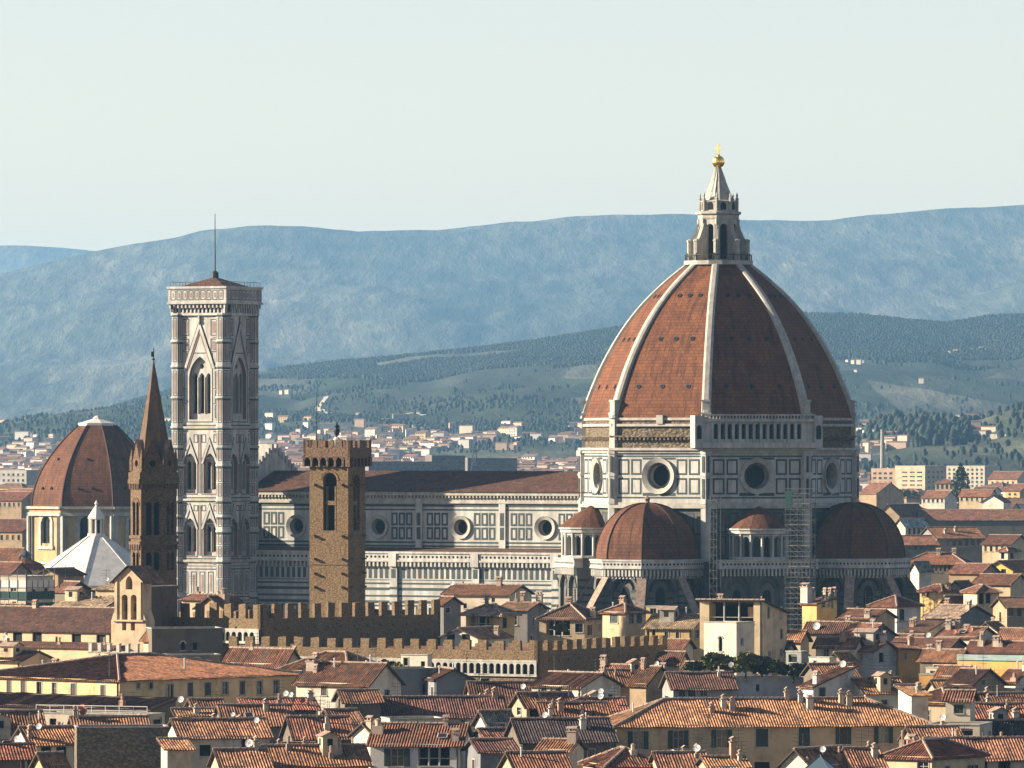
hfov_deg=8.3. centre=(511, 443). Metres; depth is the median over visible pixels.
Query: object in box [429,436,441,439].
town house
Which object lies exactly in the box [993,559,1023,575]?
house
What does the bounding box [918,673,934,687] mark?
house
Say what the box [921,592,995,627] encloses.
house
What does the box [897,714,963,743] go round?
house
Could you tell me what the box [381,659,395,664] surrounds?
shrub
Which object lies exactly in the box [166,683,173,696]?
window
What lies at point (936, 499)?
house
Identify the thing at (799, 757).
house
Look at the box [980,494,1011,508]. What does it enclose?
house
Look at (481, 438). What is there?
town house
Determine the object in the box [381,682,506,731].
house
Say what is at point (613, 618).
window
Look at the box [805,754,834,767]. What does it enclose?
glass skylight
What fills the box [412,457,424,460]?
town house
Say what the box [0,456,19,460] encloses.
town house
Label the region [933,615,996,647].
house
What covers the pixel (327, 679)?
house
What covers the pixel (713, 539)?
scaffolding lift
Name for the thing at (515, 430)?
town house
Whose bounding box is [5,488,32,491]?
house
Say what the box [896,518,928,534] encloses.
house
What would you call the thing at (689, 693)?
window
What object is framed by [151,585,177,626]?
house
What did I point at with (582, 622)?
house
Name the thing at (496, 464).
apartment block
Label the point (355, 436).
town house
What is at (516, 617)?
window
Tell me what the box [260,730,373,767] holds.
house
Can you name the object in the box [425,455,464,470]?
apartment block
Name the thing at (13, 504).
house
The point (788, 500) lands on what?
scaffolding tower
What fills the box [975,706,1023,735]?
house
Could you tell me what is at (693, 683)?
house
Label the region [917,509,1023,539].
house
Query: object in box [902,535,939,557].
house
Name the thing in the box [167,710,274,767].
house
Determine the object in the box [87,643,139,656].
house
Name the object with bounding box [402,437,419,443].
town house
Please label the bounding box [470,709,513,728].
house
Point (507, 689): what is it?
house
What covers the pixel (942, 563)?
house
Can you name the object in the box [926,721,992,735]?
house
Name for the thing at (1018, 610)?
window
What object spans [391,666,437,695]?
house
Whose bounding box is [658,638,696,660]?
house
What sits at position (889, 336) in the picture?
hill forest
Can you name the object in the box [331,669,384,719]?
house
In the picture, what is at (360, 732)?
house
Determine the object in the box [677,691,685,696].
window
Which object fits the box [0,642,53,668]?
house
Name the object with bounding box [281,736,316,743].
house
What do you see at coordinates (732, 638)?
house
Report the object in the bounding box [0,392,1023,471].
valley trees
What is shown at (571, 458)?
town house
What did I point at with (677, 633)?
window
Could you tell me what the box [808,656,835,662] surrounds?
house
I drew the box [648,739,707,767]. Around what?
house
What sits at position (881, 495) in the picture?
house
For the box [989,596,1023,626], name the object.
house
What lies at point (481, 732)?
house
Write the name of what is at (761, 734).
window
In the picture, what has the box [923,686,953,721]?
house
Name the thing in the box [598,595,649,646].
house
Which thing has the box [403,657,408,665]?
window
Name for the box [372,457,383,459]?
town house
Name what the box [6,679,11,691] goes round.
window
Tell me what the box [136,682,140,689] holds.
window
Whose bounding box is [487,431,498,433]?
town house
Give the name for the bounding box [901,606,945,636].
house
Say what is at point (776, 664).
shrub
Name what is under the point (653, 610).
window
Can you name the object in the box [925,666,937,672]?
house
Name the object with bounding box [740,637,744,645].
window
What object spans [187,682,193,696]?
window
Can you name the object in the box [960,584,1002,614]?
house
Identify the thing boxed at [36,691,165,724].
house
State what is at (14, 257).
mountain
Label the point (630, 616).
window
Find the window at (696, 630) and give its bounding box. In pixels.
[695,629,699,638]
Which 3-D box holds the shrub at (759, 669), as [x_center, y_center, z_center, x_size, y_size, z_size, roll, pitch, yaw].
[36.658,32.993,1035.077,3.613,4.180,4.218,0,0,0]
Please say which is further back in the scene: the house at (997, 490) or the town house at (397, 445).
the town house at (397, 445)
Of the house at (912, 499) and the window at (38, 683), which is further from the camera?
the house at (912, 499)
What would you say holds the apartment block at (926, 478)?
on the ground
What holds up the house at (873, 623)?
on the ground
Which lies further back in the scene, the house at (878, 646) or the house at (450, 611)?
the house at (450, 611)
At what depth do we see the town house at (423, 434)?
6745.28 m
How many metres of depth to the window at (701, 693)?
1005.80 m
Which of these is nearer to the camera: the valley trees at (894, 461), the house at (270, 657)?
the house at (270, 657)
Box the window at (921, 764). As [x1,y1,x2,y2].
[916,761,928,767]
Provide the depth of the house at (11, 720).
909.57 m
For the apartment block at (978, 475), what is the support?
on the ground
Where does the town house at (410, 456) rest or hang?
on the hills
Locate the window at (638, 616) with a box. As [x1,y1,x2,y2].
[636,612,642,623]
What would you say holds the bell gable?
on the ground
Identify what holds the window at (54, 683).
in the house at (148, 674)
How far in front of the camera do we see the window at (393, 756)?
891.30 m
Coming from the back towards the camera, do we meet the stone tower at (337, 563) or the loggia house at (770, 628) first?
the stone tower at (337, 563)
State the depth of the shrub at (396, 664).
1021.80 m
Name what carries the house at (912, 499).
on the ground
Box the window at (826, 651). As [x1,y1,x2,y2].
[824,649,828,655]
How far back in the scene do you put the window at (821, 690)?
985.86 m
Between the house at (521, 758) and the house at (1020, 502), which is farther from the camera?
the house at (1020, 502)
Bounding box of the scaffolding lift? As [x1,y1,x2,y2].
[709,495,720,598]
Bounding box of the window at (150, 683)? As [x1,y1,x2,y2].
[149,682,153,689]
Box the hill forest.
[105,311,1023,433]
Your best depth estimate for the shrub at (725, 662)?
1033.40 m
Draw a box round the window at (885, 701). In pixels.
[881,699,887,704]
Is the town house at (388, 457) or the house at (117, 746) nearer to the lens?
the house at (117, 746)
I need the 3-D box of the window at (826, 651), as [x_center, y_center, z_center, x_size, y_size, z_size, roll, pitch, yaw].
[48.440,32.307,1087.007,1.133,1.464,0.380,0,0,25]
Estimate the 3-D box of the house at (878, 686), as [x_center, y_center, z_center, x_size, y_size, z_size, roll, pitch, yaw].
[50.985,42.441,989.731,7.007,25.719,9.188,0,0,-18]
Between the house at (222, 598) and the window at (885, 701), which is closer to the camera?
the window at (885, 701)
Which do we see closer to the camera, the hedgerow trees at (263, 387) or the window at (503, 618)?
the window at (503, 618)
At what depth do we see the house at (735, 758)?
844.64 m
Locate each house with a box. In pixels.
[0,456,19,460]
[0,483,31,490]
[0,491,31,518]
[0,518,26,549]
[0,547,30,560]
[0,561,33,574]
[0,575,53,602]
[0,591,26,605]
[0,599,113,642]
[0,632,124,662]
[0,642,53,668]
[0,650,299,706]
[0,692,177,724]
[0,709,46,741]
[0,733,36,767]
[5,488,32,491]
[10,721,73,767]
[18,450,33,456]
[28,751,71,767]
[33,461,45,466]
[33,567,87,586]
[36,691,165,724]
[51,586,113,606]
[53,565,95,602]
[67,705,150,727]
[74,724,168,767]
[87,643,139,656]
[91,570,113,595]
[139,630,148,651]
[145,626,222,660]
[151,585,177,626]
[156,736,195,767]
[162,653,220,660]
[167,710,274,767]
[170,691,221,717]
[178,575,220,616]
[183,697,224,706]
[192,588,251,617]
[206,732,274,767]
[213,679,294,743]
[221,633,300,667]
[236,678,321,714]
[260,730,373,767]
[266,433,276,438]
[275,643,376,671]
[278,415,290,422]
[279,695,352,742]
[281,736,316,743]
[291,642,405,714]
[292,459,302,464]
[307,433,322,439]
[319,690,363,729]
[323,428,332,433]
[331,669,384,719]
[346,715,375,767]
[347,435,363,436]
[365,427,381,436]
[366,710,473,767]
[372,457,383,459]
[376,434,389,437]
[376,439,398,442]
[379,456,393,459]
[380,716,442,721]
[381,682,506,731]
[383,424,391,431]
[385,443,399,448]
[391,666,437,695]
[392,424,407,431]
[400,654,432,666]
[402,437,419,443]
[403,454,420,459]
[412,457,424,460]
[415,431,429,438]
[422,651,475,694]
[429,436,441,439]
[436,615,514,646]
[439,595,464,635]
[440,576,534,626]
[458,595,521,642]
[461,735,519,767]
[463,671,533,710]
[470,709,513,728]
[473,719,509,737]
[477,437,489,441]
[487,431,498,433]
[496,729,573,767]
[498,426,508,434]
[501,590,550,646]
[503,692,618,758]
[507,671,576,716]
[509,425,521,436]
[521,454,541,460]
[526,663,624,696]
[533,726,588,767]
[535,587,601,647]
[536,690,611,716]
[548,436,562,442]
[566,457,577,459]
[576,672,629,713]
[577,734,652,767]
[595,649,633,673]
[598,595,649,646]
[606,647,658,706]
[609,687,931,767]
[625,657,668,707]
[641,606,699,660]
[645,605,660,620]
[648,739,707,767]
[652,650,690,670]
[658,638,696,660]
[658,662,739,697]
[679,660,713,670]
[694,725,752,767]
[695,593,790,674]
[703,617,754,675]
[735,669,803,696]
[774,733,847,767]
[783,640,797,663]
[785,650,809,664]
[787,623,812,650]
[796,645,858,696]
[798,582,840,628]
[799,643,860,681]
[803,615,858,655]
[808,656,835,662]
[812,615,864,672]
[829,650,861,669]
[835,591,898,631]
[836,619,898,641]
[840,723,888,767]
[851,655,902,708]
[852,628,897,676]
[859,419,872,425]
[859,482,904,508]
[866,594,924,632]
[882,503,923,522]
[882,725,990,767]
[890,634,921,683]
[891,630,966,651]
[893,682,932,719]
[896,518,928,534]
[897,633,925,636]
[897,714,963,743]
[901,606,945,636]
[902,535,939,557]
[904,488,925,502]
[904,496,920,502]
[908,548,976,584]
[910,560,933,592]
[915,640,969,673]
[916,582,960,619]
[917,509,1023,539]
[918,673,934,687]
[919,526,984,562]
[920,490,957,508]
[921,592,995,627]
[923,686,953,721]
[923,724,1023,767]
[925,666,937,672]
[925,678,947,690]
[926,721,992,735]
[932,664,972,678]
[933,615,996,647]
[934,479,957,492]
[938,594,963,604]
[941,689,979,720]
[942,649,1008,691]
[946,562,1001,583]
[951,580,972,594]
[957,654,1023,676]
[958,489,996,508]
[960,584,1002,614]
[966,631,1023,654]
[971,573,1023,596]
[974,486,1001,494]
[975,669,1023,701]
[975,676,1023,718]
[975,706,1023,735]
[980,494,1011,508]
[980,534,1023,562]
[980,617,1005,632]
[984,482,1011,487]
[987,471,1023,483]
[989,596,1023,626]
[990,434,1005,438]
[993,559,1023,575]
[996,547,1021,559]
[996,615,1023,639]
[1000,487,1007,496]
[1001,659,1023,691]
[1004,483,1023,498]
[1006,498,1023,508]
[1010,502,1020,509]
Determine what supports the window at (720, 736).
in the house at (771, 729)
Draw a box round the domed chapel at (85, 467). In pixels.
[26,415,134,564]
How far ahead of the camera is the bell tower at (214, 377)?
1424.07 m
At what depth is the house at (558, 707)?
940.05 m
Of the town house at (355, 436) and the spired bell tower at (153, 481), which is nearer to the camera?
the spired bell tower at (153, 481)
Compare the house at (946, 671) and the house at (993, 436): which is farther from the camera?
the house at (993, 436)
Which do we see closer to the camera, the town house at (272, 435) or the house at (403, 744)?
the house at (403, 744)
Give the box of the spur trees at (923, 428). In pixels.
[856,409,974,447]
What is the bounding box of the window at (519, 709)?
[516,706,521,715]
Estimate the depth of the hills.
8100.30 m
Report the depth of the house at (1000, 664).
1065.12 m
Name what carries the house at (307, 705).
on the ground
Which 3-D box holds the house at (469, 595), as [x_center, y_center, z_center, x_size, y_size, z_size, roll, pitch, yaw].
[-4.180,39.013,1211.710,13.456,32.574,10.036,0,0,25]
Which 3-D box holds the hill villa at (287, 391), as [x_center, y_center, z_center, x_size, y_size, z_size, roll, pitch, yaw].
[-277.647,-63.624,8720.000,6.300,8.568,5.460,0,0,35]
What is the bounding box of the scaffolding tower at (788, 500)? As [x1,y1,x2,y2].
[784,488,816,628]
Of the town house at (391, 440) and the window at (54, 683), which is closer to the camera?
the window at (54, 683)
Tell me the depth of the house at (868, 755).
850.50 m
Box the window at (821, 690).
[818,687,825,696]
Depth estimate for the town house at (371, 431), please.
6839.64 m
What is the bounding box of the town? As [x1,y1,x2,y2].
[0,412,997,490]
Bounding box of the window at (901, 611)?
[899,609,905,620]
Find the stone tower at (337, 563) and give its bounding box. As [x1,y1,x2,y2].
[303,392,371,616]
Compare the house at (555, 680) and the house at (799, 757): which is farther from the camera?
the house at (555, 680)
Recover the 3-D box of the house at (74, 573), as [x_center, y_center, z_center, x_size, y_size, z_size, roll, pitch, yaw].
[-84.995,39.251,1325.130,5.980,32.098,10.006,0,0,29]
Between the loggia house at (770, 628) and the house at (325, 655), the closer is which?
the house at (325, 655)
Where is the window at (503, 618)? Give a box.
[502,617,507,628]
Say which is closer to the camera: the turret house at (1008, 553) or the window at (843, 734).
the window at (843, 734)
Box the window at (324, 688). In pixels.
[320,686,327,696]
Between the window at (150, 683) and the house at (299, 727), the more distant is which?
the window at (150, 683)
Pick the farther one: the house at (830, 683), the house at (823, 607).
the house at (823, 607)
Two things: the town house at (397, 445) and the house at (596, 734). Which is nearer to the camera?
the house at (596, 734)
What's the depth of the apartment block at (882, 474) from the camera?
4303.83 m
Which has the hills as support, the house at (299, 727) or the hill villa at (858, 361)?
the hill villa at (858, 361)
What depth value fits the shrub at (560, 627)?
1149.33 m
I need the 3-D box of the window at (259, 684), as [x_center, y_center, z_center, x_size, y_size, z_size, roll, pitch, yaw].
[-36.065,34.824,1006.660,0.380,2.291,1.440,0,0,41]
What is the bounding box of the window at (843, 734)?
[836,724,850,744]
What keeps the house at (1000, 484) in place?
on the ground
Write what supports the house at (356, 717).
on the ground
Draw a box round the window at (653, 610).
[649,608,656,614]
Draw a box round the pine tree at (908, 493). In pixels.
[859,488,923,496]
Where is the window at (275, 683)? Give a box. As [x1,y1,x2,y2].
[273,679,278,694]
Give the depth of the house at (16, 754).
851.87 m
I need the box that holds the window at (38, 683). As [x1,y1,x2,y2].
[36,681,41,693]
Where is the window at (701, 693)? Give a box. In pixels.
[699,691,707,696]
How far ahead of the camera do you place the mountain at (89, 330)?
17532.31 m
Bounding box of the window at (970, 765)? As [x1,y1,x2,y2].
[968,764,977,767]
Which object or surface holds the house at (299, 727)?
on the ground
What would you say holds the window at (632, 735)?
in the house at (771, 729)
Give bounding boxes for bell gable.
[110,565,165,651]
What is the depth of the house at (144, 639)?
1068.91 m
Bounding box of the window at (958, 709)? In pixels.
[953,704,963,714]
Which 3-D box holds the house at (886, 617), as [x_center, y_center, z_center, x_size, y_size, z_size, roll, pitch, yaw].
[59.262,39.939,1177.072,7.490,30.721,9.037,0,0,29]
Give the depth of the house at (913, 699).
973.03 m
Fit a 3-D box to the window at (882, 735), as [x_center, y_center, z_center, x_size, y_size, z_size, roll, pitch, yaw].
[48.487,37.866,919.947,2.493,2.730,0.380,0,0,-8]
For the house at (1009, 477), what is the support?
on the ground
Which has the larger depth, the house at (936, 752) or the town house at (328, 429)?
the town house at (328, 429)
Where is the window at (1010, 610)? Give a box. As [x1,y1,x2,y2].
[1008,609,1014,616]
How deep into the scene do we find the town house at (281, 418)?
7340.57 m
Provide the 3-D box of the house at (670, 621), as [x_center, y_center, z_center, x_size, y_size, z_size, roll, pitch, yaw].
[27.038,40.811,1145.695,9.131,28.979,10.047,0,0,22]
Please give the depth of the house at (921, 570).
1501.13 m
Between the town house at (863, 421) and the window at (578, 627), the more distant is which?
the town house at (863, 421)
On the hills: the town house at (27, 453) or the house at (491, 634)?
the town house at (27, 453)
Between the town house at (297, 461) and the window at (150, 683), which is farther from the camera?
the town house at (297, 461)
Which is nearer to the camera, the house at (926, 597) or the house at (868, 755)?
the house at (868, 755)
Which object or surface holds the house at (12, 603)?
on the ground
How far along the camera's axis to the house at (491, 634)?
1115.15 m
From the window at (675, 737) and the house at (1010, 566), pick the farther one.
the house at (1010, 566)
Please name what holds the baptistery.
on the ground
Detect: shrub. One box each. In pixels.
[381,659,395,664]
[390,662,402,665]
[550,621,568,637]
[682,660,702,670]
[700,651,731,670]
[721,657,743,672]
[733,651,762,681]
[751,654,772,676]
[761,659,786,673]
[777,662,806,683]
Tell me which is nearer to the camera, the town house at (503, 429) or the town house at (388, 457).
the town house at (388, 457)
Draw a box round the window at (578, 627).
[574,623,583,632]
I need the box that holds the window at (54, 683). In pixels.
[51,682,56,693]
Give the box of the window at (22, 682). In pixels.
[20,680,25,691]
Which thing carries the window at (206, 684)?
in the house at (148, 674)
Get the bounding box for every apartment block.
[0,470,39,485]
[365,461,431,470]
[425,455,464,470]
[465,458,516,470]
[871,468,894,484]
[895,466,945,490]
[946,466,999,488]
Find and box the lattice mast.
[471,441,477,470]
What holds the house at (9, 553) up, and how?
on the ground
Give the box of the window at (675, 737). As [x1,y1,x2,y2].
[668,729,688,749]
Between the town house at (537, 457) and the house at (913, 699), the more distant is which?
the town house at (537, 457)
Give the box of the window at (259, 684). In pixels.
[256,679,263,695]
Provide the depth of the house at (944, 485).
3502.55 m
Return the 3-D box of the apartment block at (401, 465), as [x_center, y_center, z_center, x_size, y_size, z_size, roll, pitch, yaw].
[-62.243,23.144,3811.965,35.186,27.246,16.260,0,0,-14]
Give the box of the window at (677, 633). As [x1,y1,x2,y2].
[675,631,679,637]
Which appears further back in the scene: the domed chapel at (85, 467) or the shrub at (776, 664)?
the domed chapel at (85, 467)
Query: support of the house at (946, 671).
on the ground
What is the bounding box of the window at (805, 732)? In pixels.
[798,727,810,746]
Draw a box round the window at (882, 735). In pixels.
[874,723,892,743]
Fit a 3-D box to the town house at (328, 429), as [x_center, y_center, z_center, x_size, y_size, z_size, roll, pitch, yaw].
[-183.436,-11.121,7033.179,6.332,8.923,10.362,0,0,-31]
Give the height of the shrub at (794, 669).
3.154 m
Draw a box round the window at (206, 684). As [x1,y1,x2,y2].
[204,682,211,696]
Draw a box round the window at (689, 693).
[687,691,696,696]
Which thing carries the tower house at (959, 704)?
on the ground
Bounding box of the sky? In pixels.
[0,0,1023,250]
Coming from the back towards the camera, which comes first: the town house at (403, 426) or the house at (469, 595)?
the town house at (403, 426)
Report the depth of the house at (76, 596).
1171.30 m
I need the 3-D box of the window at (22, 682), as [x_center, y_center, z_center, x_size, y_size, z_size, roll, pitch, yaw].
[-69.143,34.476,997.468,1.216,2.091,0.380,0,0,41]
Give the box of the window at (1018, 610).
[1017,609,1021,616]
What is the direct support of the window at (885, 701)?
in the house at (878, 686)
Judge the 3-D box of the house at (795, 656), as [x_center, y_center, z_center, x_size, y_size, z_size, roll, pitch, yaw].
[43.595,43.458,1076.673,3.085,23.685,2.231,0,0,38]
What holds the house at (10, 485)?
on the ground
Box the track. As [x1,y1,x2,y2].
[315,396,327,413]
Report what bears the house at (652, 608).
on the ground
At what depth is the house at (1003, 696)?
969.55 m
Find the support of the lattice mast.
on the ground
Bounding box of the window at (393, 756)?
[384,747,409,767]
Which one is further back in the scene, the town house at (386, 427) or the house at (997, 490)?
the town house at (386, 427)
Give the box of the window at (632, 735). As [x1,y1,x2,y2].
[628,730,648,749]
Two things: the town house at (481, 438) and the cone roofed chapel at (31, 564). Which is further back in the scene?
the town house at (481, 438)
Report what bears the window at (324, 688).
in the house at (327, 679)
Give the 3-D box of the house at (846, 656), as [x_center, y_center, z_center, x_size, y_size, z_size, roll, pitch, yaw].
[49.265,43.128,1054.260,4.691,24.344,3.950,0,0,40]
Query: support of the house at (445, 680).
on the ground
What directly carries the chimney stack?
on the hill spur
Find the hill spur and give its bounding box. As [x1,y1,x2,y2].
[869,410,1023,479]
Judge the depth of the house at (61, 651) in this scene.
1092.37 m
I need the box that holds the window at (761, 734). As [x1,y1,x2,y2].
[755,728,768,747]
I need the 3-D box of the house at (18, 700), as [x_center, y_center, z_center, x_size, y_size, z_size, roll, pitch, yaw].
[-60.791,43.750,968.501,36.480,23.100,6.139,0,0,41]
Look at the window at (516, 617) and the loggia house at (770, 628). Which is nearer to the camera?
the loggia house at (770, 628)
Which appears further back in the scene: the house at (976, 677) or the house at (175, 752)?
the house at (976, 677)
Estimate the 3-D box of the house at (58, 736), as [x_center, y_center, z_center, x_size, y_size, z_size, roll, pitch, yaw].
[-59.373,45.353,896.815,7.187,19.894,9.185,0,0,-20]
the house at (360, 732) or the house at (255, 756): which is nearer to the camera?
the house at (255, 756)
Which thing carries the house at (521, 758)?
on the ground
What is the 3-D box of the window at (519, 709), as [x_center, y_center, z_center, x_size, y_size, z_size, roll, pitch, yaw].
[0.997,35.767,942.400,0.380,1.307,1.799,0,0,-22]
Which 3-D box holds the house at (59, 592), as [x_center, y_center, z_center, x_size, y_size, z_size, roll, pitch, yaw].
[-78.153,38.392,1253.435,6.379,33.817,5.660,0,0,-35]
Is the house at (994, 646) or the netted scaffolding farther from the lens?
the netted scaffolding
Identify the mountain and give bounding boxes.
[0,205,1023,419]
[0,245,93,273]
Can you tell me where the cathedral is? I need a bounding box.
[255,144,919,628]
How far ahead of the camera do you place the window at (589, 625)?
1162.76 m
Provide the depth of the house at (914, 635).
1136.72 m
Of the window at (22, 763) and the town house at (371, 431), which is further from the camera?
the town house at (371, 431)
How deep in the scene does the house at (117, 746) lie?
882.62 m
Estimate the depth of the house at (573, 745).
881.85 m
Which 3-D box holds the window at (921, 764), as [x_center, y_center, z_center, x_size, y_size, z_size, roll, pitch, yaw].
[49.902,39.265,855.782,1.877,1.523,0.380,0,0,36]
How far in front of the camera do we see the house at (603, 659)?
1049.46 m
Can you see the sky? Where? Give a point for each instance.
(123, 122)
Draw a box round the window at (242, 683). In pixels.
[239,680,245,695]
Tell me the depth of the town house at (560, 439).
6661.03 m
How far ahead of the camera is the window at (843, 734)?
919.15 m
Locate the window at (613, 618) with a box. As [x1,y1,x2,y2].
[609,612,617,623]
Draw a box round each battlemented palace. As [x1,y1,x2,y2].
[174,599,439,657]
[229,635,666,680]
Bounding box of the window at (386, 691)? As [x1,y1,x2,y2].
[384,689,389,695]
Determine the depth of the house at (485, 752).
886.14 m
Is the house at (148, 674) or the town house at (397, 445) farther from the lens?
the town house at (397, 445)
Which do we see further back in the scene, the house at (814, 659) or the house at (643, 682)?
the house at (814, 659)
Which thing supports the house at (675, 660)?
on the ground
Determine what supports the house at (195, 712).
on the ground
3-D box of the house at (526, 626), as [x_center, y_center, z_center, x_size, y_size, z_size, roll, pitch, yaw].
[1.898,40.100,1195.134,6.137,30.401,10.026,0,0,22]
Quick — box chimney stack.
[880,430,884,467]
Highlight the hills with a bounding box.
[0,346,1023,459]
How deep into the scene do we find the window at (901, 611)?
1216.19 m
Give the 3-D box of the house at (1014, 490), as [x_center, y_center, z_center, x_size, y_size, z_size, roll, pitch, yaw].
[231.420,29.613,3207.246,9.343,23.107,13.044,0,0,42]
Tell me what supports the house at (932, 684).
on the ground
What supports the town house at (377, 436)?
on the hills
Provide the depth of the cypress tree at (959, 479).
3148.78 m
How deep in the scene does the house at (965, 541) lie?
1762.62 m
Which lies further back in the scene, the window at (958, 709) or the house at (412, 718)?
the house at (412, 718)
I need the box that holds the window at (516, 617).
[515,616,517,625]
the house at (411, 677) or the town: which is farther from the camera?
the town
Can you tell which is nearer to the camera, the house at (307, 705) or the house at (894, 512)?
the house at (307, 705)
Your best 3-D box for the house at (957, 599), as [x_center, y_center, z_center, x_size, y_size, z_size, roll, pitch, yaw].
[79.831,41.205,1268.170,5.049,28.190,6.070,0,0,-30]
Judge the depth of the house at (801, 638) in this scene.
1126.27 m
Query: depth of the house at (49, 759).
837.35 m
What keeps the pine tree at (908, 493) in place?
on the ground
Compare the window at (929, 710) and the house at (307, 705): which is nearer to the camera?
the house at (307, 705)
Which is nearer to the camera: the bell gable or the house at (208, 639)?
the house at (208, 639)
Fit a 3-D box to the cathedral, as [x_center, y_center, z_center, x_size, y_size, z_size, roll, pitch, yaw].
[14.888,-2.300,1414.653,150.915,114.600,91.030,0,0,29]
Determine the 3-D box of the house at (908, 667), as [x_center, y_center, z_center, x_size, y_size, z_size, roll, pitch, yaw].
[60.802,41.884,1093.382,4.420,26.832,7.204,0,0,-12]
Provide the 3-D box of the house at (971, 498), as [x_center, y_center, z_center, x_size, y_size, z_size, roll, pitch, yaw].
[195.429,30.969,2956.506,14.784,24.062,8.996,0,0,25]
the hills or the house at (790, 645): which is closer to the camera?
the house at (790, 645)
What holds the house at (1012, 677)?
on the ground
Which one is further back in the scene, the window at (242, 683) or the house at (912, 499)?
the house at (912, 499)
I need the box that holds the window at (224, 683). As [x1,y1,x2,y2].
[222,681,228,695]
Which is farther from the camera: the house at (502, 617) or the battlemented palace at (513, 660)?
the house at (502, 617)
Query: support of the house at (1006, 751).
on the ground
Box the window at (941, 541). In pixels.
[940,540,943,547]
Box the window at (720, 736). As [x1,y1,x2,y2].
[712,728,731,748]
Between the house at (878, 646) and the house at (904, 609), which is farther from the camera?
the house at (904, 609)
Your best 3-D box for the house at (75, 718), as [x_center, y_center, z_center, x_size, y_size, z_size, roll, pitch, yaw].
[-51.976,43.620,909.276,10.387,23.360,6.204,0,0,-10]
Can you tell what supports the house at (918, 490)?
on the ground
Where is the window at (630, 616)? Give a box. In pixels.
[628,612,634,624]
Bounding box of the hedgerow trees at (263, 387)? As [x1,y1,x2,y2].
[0,327,1023,453]
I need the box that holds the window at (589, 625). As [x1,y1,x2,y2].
[588,624,591,635]
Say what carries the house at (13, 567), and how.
on the ground
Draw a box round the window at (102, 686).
[100,684,105,695]
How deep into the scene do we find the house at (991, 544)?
1733.20 m
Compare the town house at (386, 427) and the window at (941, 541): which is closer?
the window at (941, 541)
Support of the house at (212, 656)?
on the ground
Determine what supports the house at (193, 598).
on the ground
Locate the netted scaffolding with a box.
[0,569,54,605]
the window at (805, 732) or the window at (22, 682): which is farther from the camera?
the window at (22, 682)
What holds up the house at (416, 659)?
on the ground
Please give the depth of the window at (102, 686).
987.06 m
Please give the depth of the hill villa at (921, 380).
8097.67 m
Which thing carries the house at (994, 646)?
on the ground
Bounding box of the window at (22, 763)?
[20,761,25,767]
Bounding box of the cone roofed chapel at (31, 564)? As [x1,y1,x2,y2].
[17,549,44,573]
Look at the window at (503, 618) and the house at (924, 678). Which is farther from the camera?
the window at (503, 618)
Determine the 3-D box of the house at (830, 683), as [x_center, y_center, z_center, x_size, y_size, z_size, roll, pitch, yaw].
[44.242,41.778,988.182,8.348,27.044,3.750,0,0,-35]
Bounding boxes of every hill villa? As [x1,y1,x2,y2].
[284,389,290,393]
[856,359,861,364]
[918,378,924,382]
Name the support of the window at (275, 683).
in the house at (148, 674)
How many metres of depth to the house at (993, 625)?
1166.56 m
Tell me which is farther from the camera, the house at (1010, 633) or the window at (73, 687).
the house at (1010, 633)
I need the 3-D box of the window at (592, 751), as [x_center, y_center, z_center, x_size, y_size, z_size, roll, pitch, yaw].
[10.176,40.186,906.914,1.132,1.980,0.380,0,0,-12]
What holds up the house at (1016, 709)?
on the ground
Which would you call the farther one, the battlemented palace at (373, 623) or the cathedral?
the cathedral
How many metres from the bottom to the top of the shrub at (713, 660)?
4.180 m
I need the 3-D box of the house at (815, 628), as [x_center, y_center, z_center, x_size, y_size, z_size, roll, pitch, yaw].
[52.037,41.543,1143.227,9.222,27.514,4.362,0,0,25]
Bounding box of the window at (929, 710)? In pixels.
[928,709,930,720]
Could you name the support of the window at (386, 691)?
in the house at (327, 679)
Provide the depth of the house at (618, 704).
968.73 m
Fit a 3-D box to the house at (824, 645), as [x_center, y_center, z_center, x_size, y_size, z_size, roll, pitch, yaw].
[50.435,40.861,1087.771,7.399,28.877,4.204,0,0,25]
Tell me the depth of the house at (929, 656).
1075.04 m
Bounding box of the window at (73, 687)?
[70,682,76,694]
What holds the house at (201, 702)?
on the ground
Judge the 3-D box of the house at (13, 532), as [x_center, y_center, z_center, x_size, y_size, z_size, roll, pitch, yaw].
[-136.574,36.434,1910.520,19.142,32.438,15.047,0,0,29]
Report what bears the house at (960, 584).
on the ground
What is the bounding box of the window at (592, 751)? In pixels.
[587,748,595,757]
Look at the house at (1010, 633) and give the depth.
1142.53 m
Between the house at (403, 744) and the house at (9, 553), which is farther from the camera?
the house at (9, 553)
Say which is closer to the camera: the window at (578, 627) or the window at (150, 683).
the window at (150, 683)
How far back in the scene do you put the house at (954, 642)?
1116.12 m
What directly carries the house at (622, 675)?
on the ground
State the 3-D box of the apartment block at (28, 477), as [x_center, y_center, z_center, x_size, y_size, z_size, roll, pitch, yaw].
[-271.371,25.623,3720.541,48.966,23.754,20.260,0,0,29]
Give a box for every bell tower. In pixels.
[128,348,178,588]
[167,230,262,616]
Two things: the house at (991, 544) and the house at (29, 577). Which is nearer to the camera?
the house at (29, 577)
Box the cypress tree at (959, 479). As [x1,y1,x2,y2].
[951,462,970,508]
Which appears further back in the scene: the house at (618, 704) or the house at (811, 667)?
the house at (811, 667)
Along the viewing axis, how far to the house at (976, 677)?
1020.91 m
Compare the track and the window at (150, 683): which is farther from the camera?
the track
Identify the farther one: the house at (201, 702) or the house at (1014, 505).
the house at (1014, 505)
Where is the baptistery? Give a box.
[43,500,130,595]
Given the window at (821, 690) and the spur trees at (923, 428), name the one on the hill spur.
the spur trees at (923, 428)

